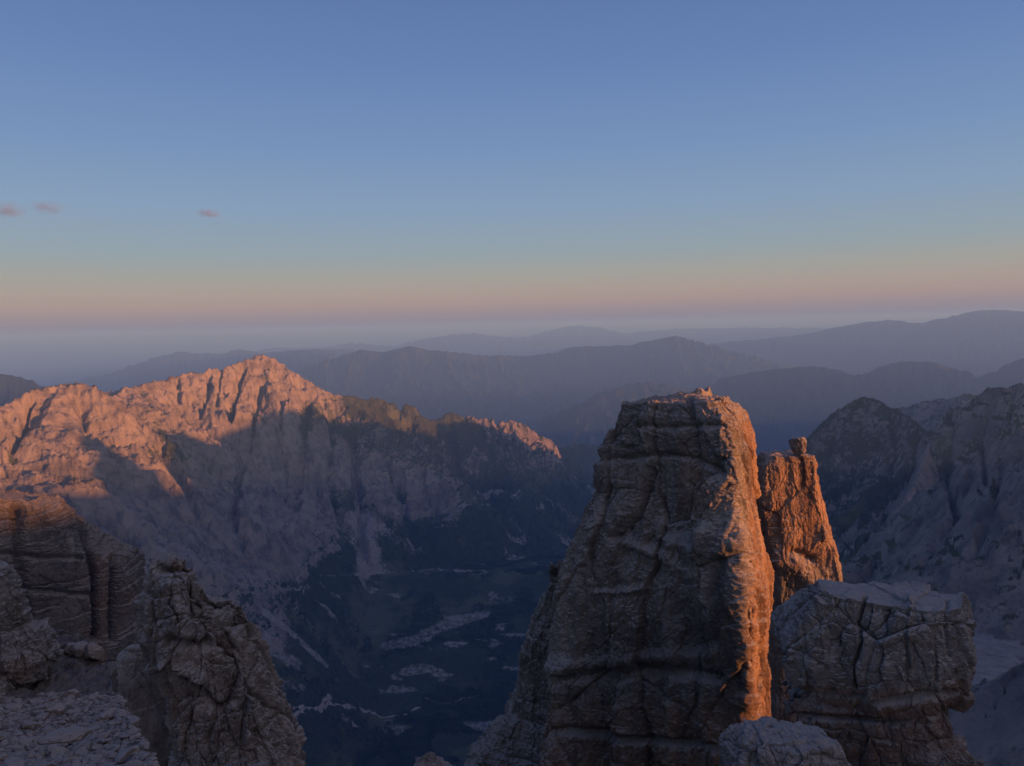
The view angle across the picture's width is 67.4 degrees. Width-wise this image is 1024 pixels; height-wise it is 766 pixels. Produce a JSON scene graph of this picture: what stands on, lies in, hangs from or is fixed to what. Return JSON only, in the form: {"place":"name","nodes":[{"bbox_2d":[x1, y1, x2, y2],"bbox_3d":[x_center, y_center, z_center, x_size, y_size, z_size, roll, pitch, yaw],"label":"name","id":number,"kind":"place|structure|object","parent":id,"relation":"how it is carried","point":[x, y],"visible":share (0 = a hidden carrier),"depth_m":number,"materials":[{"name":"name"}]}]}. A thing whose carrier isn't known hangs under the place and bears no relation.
{"place":"outdoors","nodes":[
{"label":"outdoors","id":0,"kind":"place"},
{"bbox_2d":[0,374,44,405],"bbox_3d":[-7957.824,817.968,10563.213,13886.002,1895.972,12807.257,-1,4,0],"label":"hills","id":1,"kind":"structure","parent":0,"point":[12,387],"depth_m":9844.75,"materials":[{"name":"grey"}]},
{"bbox_2d":[0,489,146,664],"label":"cliff","id":2,"kind":"structure","parent":0,"point":[80,574],"depth_m":440.03,"materials":[{"name":"grey stone"}]},
{"bbox_2d":[0,629,146,764],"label":"ground","id":3,"kind":"structure","parent":0,"point":[82,675],"depth_m":18.44,"materials":[{"name":"grey stone"}]},
{"bbox_2d":[0,732,8,740],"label":"stone","id":4,"kind":"object","parent":3,"relation":"on","point":[3,735],"visible":1,"depth_m":13.79,"materials":[{"name":"grey stone"}]},
{"bbox_2d":[0,754,9,761],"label":"stone","id":5,"kind":"object","parent":3,"relation":"on","point":[3,757],"visible":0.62,"depth_m":12.68,"materials":[{"name":"grey stone"}]},
{"bbox_2d":[10,698,22,703],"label":"stone","id":6,"kind":"object","parent":3,"relation":"on","point":[18,700],"visible":0.48,"depth_m":16.50,"materials":[{"name":"grey stone"}]},
{"bbox_2d":[21,720,36,729],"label":"stone","id":7,"kind":"object","parent":3,"relation":"on","point":[28,724],"visible":0.73,"depth_m":14.93,"materials":[{"name":"grey stone"}]},
{"bbox_2d":[0,557,63,693],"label":"rock outcrop","id":8,"kind":"object","parent":3,"relation":"on","point":[31,651],"visible":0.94,"depth_m":17.54,"materials":[{"name":"grey stone"}]},
{"bbox_2d":[27,700,37,703],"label":"stone","id":9,"kind":"object","parent":3,"relation":"on","point":[31,701],"visible":0.54,"depth_m":16.66,"materials":[{"name":"grey stone"}]},
{"bbox_2d":[44,702,66,715],"bbox_3d":[-9.469,6.800,15.857,0.482,0.290,0.303,-17,35,-34],"label":"stone","id":10,"kind":"object","parent":3,"relation":"on","point":[58,708],"visible":0.61,"depth_m":15.81,"materials":[{"name":"grey stone"}]},
{"bbox_2d":[37,726,92,744],"bbox_3d":[-6.443,5.113,11.128,0.483,0.190,0.750,3,0,44],"label":"boulder","id":11,"kind":"object","parent":3,"relation":"on","point":[69,734],"visible":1,"depth_m":11.01,"materials":[{"name":"stone"}]},
{"bbox_2d":[63,699,74,704],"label":"stone","id":12,"kind":"object","parent":3,"relation":"on","point":[70,701],"visible":0.74,"depth_m":16.70,"materials":[{"name":"grey stone"}]},
{"bbox_2d":[64,642,74,656],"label":"boulder","id":13,"kind":"object","parent":3,"relation":"on","point":[68,647],"visible":0.73,"depth_m":19.82,"materials":[{"name":"stone"}]},
{"bbox_2d":[70,641,88,657],"bbox_3d":[-11.155,6.913,19.880,0.464,0.422,0.388,4,3,-12],"label":"boulder","id":14,"kind":"object","parent":3,"relation":"on","point":[77,650],"visible":0.91,"depth_m":19.75,"materials":[{"name":"stone"}]},
{"bbox_2d":[0,691,159,765],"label":"gravel","id":15,"kind":"structure","parent":3,"relation":"on","point":[10,723],"depth_m":14.48,"materials":[{"name":"grey gravel"}]},
{"bbox_2d":[0,697,11,703],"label":"stone","id":16,"kind":"object","parent":15,"relation":"on","point":[4,700],"visible":0.62,"depth_m":16.45,"materials":[{"name":"grey stone"}]},
{"bbox_2d":[1,757,24,765],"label":"stone","id":17,"kind":"object","parent":15,"relation":"on","point":[15,761],"visible":1,"depth_m":12.11,"materials":[{"name":"grey stone"}]},
{"bbox_2d":[3,703,22,710],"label":"stone","id":18,"kind":"object","parent":15,"relation":"on","point":[13,706],"visible":0.94,"depth_m":16.04,"materials":[{"name":"grey stone"}]},
{"bbox_2d":[18,737,33,743],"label":"stone","id":19,"kind":"object","parent":15,"relation":"on","point":[27,740],"visible":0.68,"depth_m":13.83,"materials":[{"name":"grey stone"}]},
{"bbox_2d":[33,762,45,765],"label":"stone","id":20,"kind":"object","parent":15,"relation":"on","point":[41,764],"visible":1,"depth_m":11.96,"materials":[{"name":"grey stone"}]},
{"bbox_2d":[35,712,49,720],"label":"stone","id":21,"kind":"object","parent":15,"relation":"on","point":[42,716],"visible":1,"depth_m":15.45,"materials":[{"name":"grey stone"}]},
{"bbox_2d":[42,703,50,707],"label":"stone","id":22,"kind":"object","parent":15,"relation":"on","point":[47,705],"visible":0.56,"depth_m":16.42,"materials":[{"name":"grey stone"}]},
{"bbox_2d":[43,762,56,765],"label":"stone","id":23,"kind":"object","parent":15,"relation":"on","point":[50,764],"visible":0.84,"depth_m":12.10,"materials":[{"name":"grey stone"}]},
{"bbox_2d":[47,744,57,751],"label":"stone","id":24,"kind":"object","parent":15,"relation":"on","point":[50,747],"visible":0.46,"depth_m":13.36,"materials":[{"name":"grey stone"}]},
{"bbox_2d":[50,746,65,756],"bbox_3d":[-7.753,6.317,13.095,0.243,0.233,0.387,-20,-18,-18],"label":"stone","id":25,"kind":"object","parent":15,"relation":"on","point":[55,751],"visible":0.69,"depth_m":13.07,"materials":[{"name":"grey stone"}]},
{"bbox_2d":[66,709,73,715],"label":"stone","id":26,"kind":"object","parent":15,"relation":"on","point":[69,712],"visible":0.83,"depth_m":15.78,"materials":[{"name":"grey stone"}]},
{"bbox_2d":[61,689,79,697],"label":"stone","id":27,"kind":"object","parent":15,"relation":"on","point":[75,692],"visible":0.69,"depth_m":17.31,"materials":[{"name":"grey stone"}]},
{"bbox_2d":[74,746,89,755],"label":"stone","id":28,"kind":"object","parent":15,"relation":"on","point":[81,750],"visible":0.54,"depth_m":13.06,"materials":[{"name":"grey stone"}]},
{"bbox_2d":[83,741,92,749],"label":"stone","id":29,"kind":"object","parent":15,"relation":"on","point":[88,744],"visible":0.59,"depth_m":13.30,"materials":[{"name":"grey stone"}]},
{"bbox_2d":[88,693,98,700],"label":"stone","id":30,"kind":"object","parent":15,"relation":"on","point":[92,696],"visible":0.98,"depth_m":16.95,"materials":[{"name":"grey stone"}]},
{"bbox_2d":[90,744,101,751],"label":"stone","id":31,"kind":"object","parent":15,"relation":"on","point":[93,748],"visible":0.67,"depth_m":13.25,"materials":[{"name":"grey stone"}]},
{"bbox_2d":[91,713,109,724],"bbox_3d":[-8.129,6.664,15.172,0.381,0.167,0.365,-22,27,-19],"label":"stone","id":32,"kind":"object","parent":15,"relation":"on","point":[97,722],"visible":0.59,"depth_m":15.08,"materials":[{"name":"grey stone"}]},
{"bbox_2d":[94,732,109,740],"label":"stone","id":33,"kind":"object","parent":15,"relation":"on","point":[105,735],"visible":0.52,"depth_m":13.78,"materials":[{"name":"grey stone"}]},
{"bbox_2d":[95,708,116,720],"bbox_3d":[-8.028,6.630,15.268,0.291,0.278,0.463,-11,1,29],"label":"stone","id":34,"kind":"object","parent":15,"relation":"on","point":[106,714],"visible":0.66,"depth_m":15.17,"materials":[{"name":"grey stone"}]},
{"bbox_2d":[101,751,114,757],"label":"stone","id":35,"kind":"object","parent":15,"relation":"on","point":[105,753],"visible":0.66,"depth_m":12.60,"materials":[{"name":"grey stone"}]},
{"bbox_2d":[114,712,123,718],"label":"stone","id":36,"kind":"object","parent":15,"relation":"on","point":[120,714],"visible":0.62,"depth_m":15.06,"materials":[{"name":"grey stone"}]},
{"bbox_2d":[119,734,129,739],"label":"stone","id":37,"kind":"object","parent":15,"relation":"on","point":[125,736],"visible":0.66,"depth_m":13.35,"materials":[{"name":"grey stone"}]},
{"bbox_2d":[122,759,142,765],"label":"stone","id":38,"kind":"object","parent":15,"relation":"on","point":[136,762],"visible":1,"depth_m":11.33,"materials":[{"name":"grey stone"}]},
{"bbox_2d":[126,717,138,726],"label":"stone","id":39,"kind":"object","parent":15,"relation":"on","point":[134,721],"visible":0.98,"depth_m":14.18,"materials":[{"name":"grey stone"}]},
{"bbox_2d":[84,642,105,660],"bbox_3d":[-10.827,6.961,19.867,0.481,0.518,0.458,2,5,38],"label":"boulder","id":40,"kind":"object","parent":3,"relation":"on","point":[94,651],"visible":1,"depth_m":19.75,"materials":[{"name":"stone"}]},
{"bbox_2d":[89,726,101,733],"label":"stone","id":41,"kind":"object","parent":3,"relation":"on","point":[96,728],"visible":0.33,"depth_m":14.47,"materials":[{"name":"grey stone"}]},
{"bbox_2d":[89,754,102,761],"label":"stone","id":42,"kind":"object","parent":3,"relation":"on","point":[96,758],"visible":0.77,"depth_m":12.43,"materials":[{"name":"grey stone"}]},
{"bbox_2d":[103,762,116,765],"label":"stone","id":43,"kind":"object","parent":3,"relation":"on","point":[110,764],"visible":0.86,"depth_m":12.17,"materials":[{"name":"grey stone"}]},
{"bbox_2d":[108,752,117,759],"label":"stone","id":44,"kind":"object","parent":3,"relation":"on","point":[111,755],"visible":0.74,"depth_m":12.51,"materials":[{"name":"grey stone"}]},
{"bbox_2d":[114,745,139,762],"bbox_3d":[-6.273,6.111,12.490,0.431,0.319,0.524,-31,15,-12],"label":"stone","id":45,"kind":"object","parent":3,"relation":"on","point":[122,755],"visible":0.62,"depth_m":12.41,"materials":[{"name":"grey stone"}]},
{"bbox_2d":[126,715,140,721],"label":"stone","id":46,"kind":"object","parent":3,"relation":"on","point":[128,717],"visible":0.48,"depth_m":14.42,"materials":[{"name":"grey stone"}]},
{"bbox_2d":[139,751,150,760],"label":"stone","id":47,"kind":"object","parent":3,"relation":"on","point":[144,755],"visible":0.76,"depth_m":12.05,"materials":[{"name":"grey stone"}]},
{"bbox_2d":[223,756,267,765],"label":"rock tip","id":48,"kind":"object","parent":3,"relation":"on","point":[243,762],"visible":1,"depth_m":12.66,"materials":[{"name":"grey stone"}]},
{"bbox_2d":[115,644,172,765],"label":"rock slab","id":49,"kind":"object","parent":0,"point":[140,692],"visible":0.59,"depth_m":42.71,"materials":[{"name":"grey stone"}]},
{"bbox_2d":[52,349,356,392],"bbox_3d":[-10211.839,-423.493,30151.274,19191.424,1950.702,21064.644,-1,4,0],"label":"hills","id":50,"kind":"structure","parent":0,"point":[163,367],"depth_m":28507.47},
{"bbox_2d":[0,354,595,765],"bbox_3d":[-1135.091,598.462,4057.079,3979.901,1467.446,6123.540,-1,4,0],"label":"mountain","id":51,"kind":"structure","parent":0,"point":[206,472],"depth_m":3859.88,"materials":[{"name":"grey stone"}]},
{"bbox_2d":[292,694,331,710],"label":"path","id":52,"kind":"structure","parent":0,"point":[328,697],"depth_m":2670.35,"materials":[{"name":"grey gravel"}]},
{"bbox_2d":[294,699,420,717],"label":"path","id":53,"kind":"structure","parent":0,"point":[324,706],"depth_m":2755.72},
{"bbox_2d":[0,345,1023,765],"bbox_3d":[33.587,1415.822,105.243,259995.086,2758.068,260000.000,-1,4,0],"label":"ground","id":54,"kind":"structure","parent":0,"point":[448,663],"depth_m":3518.37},
{"bbox_2d":[133,552,306,765],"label":"rock pinnacle","id":55,"kind":"object","parent":54,"relation":"on","point":[208,658],"visible":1,"depth_m":38.89,"materials":[{"name":"grey stone"}]},
{"bbox_2d":[249,441,589,765],"bbox_3d":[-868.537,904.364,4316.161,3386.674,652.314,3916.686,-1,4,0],"label":"forest","id":56,"kind":"object","parent":54,"relation":"on","point":[383,735],"visible":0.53,"depth_m":3163.82,"materials":[{"name":"green plant"}]},
{"bbox_2d":[414,751,452,765],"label":"rock tip","id":57,"kind":"object","parent":54,"relation":"on","point":[431,758],"visible":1,"depth_m":16.46,"materials":[{"name":"grey stone"}]},
{"bbox_2d":[463,560,562,765],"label":"rock buttress","id":58,"kind":"object","parent":54,"relation":"on","point":[512,735],"visible":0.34,"depth_m":138.83,"materials":[{"name":"grey stone"}]},
{"bbox_2d":[538,386,774,765],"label":"rock tower","id":59,"kind":"structure","parent":54,"relation":"on","point":[659,617],"depth_m":113.39,"materials":[{"name":"grey stone"}]},
{"bbox_2d":[715,396,727,405],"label":"pointed rock","id":60,"kind":"object","parent":59,"relation":"on","point":[723,399],"visible":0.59,"depth_m":117.66,"materials":[{"name":"stone"}]},
{"bbox_2d":[718,716,851,765],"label":"rock outcrop","id":61,"kind":"object","parent":54,"relation":"on","point":[765,741],"visible":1,"depth_m":38.17,"materials":[{"name":"grey stone"}]},
{"bbox_2d":[756,450,842,722],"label":"rock tower","id":62,"kind":"structure","parent":54,"relation":"on","point":[800,546],"depth_m":148.94,"materials":[{"name":"brown stone"}]},
{"bbox_2d":[788,437,806,456],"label":"balanced boulder","id":63,"kind":"object","parent":62,"relation":"on","point":[797,445],"visible":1,"depth_m":146.69,"materials":[{"name":"stone"}]},
{"bbox_2d":[770,579,984,765],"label":"rock block","id":64,"kind":"object","parent":54,"relation":"on","point":[877,673],"visible":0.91,"depth_m":51.11,"materials":[{"name":"grey stone"}]},
{"bbox_2d":[0,0,1023,356],"label":"sky","id":65,"kind":"structure","parent":0,"point":[176,175],"materials":[{"name":"blue"}]},
{"bbox_2d":[254,325,835,355],"bbox_3d":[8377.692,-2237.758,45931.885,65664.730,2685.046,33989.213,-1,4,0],"label":"hills","id":66,"kind":"structure","parent":0,"point":[553,341],"depth_m":46120.41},
{"bbox_2d":[297,336,847,424],"bbox_3d":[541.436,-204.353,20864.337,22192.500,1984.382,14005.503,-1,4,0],"label":"hills","id":67,"kind":"structure","parent":0,"point":[432,384],"depth_m":18704.04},
{"bbox_2d":[558,443,600,489],"bbox_3d":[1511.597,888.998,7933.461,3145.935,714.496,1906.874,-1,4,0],"label":"mountain","id":68,"kind":"structure","parent":0,"point":[586,456],"depth_m":7530.66,"materials":[{"name":"stone"}]},
{"bbox_2d":[523,381,758,447],"bbox_3d":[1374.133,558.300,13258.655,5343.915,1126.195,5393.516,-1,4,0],"label":"hills","id":69,"kind":"structure","parent":0,"point":[592,420],"depth_m":12489.07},
{"bbox_2d":[689,358,1023,455],"bbox_3d":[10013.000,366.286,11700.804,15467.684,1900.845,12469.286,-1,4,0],"label":"hills","id":70,"kind":"structure","parent":0,"point":[795,402],"depth_m":12805.67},
{"bbox_2d":[705,310,1023,376],"bbox_3d":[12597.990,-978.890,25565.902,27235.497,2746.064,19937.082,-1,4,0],"label":"hills","id":71,"kind":"structure","parent":0,"point":[980,343],"depth_m":24117.62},
{"bbox_2d":[805,396,927,495],"bbox_3d":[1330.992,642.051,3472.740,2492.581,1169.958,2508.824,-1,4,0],"label":"mountain","id":72,"kind":"structure","parent":0,"point":[848,442],"depth_m":3273.54,"materials":[{"name":"grey stone"}]},
{"bbox_2d":[835,438,939,554],"bbox_3d":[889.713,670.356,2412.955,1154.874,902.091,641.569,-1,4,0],"label":"mountain","id":73,"kind":"structure","parent":0,"point":[925,474],"depth_m":2362.04,"materials":[{"name":"grey stone"}]},
{"bbox_2d":[822,383,1023,541],"bbox_3d":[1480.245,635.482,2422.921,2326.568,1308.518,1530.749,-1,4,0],"label":"mountain","id":74,"kind":"structure","parent":0,"point":[978,426],"depth_m":2513.32,"materials":[{"name":"grey stone"}]},
{"bbox_2d":[839,426,1023,644],"bbox_3d":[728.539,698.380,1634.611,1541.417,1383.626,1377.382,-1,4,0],"label":"mountain","id":75,"kind":"structure","parent":0,"point":[963,531],"depth_m":1302.29,"materials":[{"name":"grey stone"}]},
{"bbox_2d":[898,393,979,431],"bbox_3d":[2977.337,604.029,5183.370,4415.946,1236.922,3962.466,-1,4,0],"label":"mountain","id":76,"kind":"structure","parent":0,"point":[927,416],"depth_m":4801.56,"materials":[{"name":"grey stone"}]},
{"bbox_2d":[948,662,1023,765],"bbox_3d":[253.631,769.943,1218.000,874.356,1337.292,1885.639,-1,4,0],"label":"mountain","id":77,"kind":"structure","parent":0,"point":[988,725],"depth_m":523.46,"materials":[{"name":"grey stone"}]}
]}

